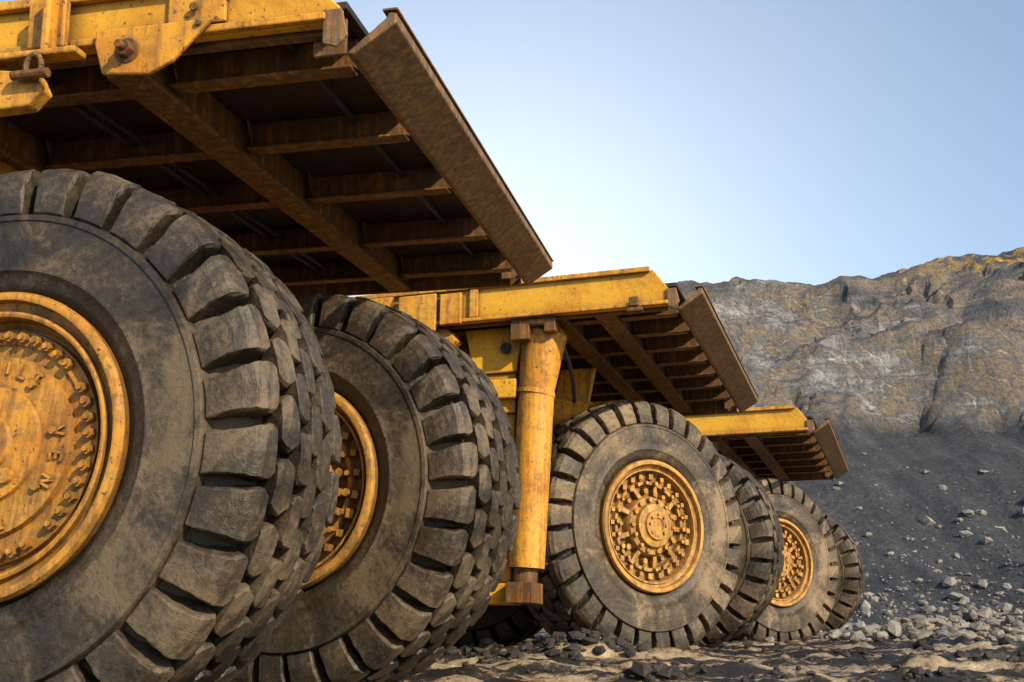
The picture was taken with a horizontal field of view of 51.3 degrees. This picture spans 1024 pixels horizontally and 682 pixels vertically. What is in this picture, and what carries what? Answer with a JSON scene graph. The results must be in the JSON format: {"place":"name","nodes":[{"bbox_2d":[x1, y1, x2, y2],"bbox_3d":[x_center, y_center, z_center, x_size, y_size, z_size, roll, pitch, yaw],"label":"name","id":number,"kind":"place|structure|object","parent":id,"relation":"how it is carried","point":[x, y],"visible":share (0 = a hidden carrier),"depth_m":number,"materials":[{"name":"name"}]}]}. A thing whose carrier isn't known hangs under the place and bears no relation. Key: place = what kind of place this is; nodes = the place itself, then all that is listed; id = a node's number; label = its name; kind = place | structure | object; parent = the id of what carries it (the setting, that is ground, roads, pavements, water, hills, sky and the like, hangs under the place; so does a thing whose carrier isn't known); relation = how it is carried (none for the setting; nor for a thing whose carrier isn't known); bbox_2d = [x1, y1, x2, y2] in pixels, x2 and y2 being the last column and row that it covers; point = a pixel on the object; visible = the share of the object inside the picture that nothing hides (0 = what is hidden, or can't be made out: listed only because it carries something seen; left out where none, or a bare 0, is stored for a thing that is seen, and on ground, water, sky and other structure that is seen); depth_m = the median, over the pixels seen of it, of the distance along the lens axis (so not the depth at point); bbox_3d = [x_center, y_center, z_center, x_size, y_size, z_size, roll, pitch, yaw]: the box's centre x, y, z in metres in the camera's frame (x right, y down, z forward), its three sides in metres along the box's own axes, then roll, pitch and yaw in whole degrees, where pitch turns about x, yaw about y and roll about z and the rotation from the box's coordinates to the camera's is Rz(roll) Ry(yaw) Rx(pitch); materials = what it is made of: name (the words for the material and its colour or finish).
{"place":"outdoors","nodes":[
{"label":"outdoors","id":0,"kind":"place"},
{"bbox_2d":[0,0,1023,296],"label":"sky","id":1,"kind":"structure","parent":0,"point":[813,142],"materials":[{"name":"blue"}]},
{"bbox_2d":[398,612,1023,681],"bbox_3d":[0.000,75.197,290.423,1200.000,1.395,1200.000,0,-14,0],"label":"ground","id":2,"kind":"structure","parent":0,"point":[536,661],"depth_m":12.37,"materials":[{"name":"soil"}]},
{"bbox_2d":[0,0,553,681],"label":"mining dump truck","id":3,"kind":"object","parent":2,"relation":"on","point":[244,436],"visible":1,"depth_m":6.73,"materials":[{"name":"black rubber"}]},
{"bbox_2d":[353,266,783,649],"bbox_3d":[-2.473,2.715,17.504,12.942,4.729,7.142,-5,-17,18],"label":"mining dump truck","id":4,"kind":"object","parent":2,"relation":"on","point":[645,512],"visible":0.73,"depth_m":14.61,"materials":[{"name":"yellow paint"}]},
{"bbox_2d":[411,616,1023,681],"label":"mud clods","id":5,"kind":"object","parent":2,"relation":"on","point":[658,668],"visible":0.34,"depth_m":12.87,"materials":[{"name":"brown soil"}]},
{"bbox_2d":[684,405,864,641],"bbox_3d":[1.660,5.060,25.937,12.774,4.639,8.515,-5,-17,19],"label":"mining dump truck","id":6,"kind":"object","parent":2,"relation":"on","point":[771,450],"visible":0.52,"depth_m":23.22,"materials":[{"name":"black rubber"}]},
{"bbox_2d":[677,247,1023,624],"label":"quarry hillside","id":7,"kind":"structure","parent":0,"point":[921,366],"depth_m":78.19,"materials":[{"name":"grey stone"}]},
{"bbox_2d":[542,392,1023,641],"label":"rubble","id":8,"kind":"object","parent":7,"relation":"on","point":[919,621],"visible":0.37,"depth_m":49.93,"materials":[{"name":"stone"}]}
]}

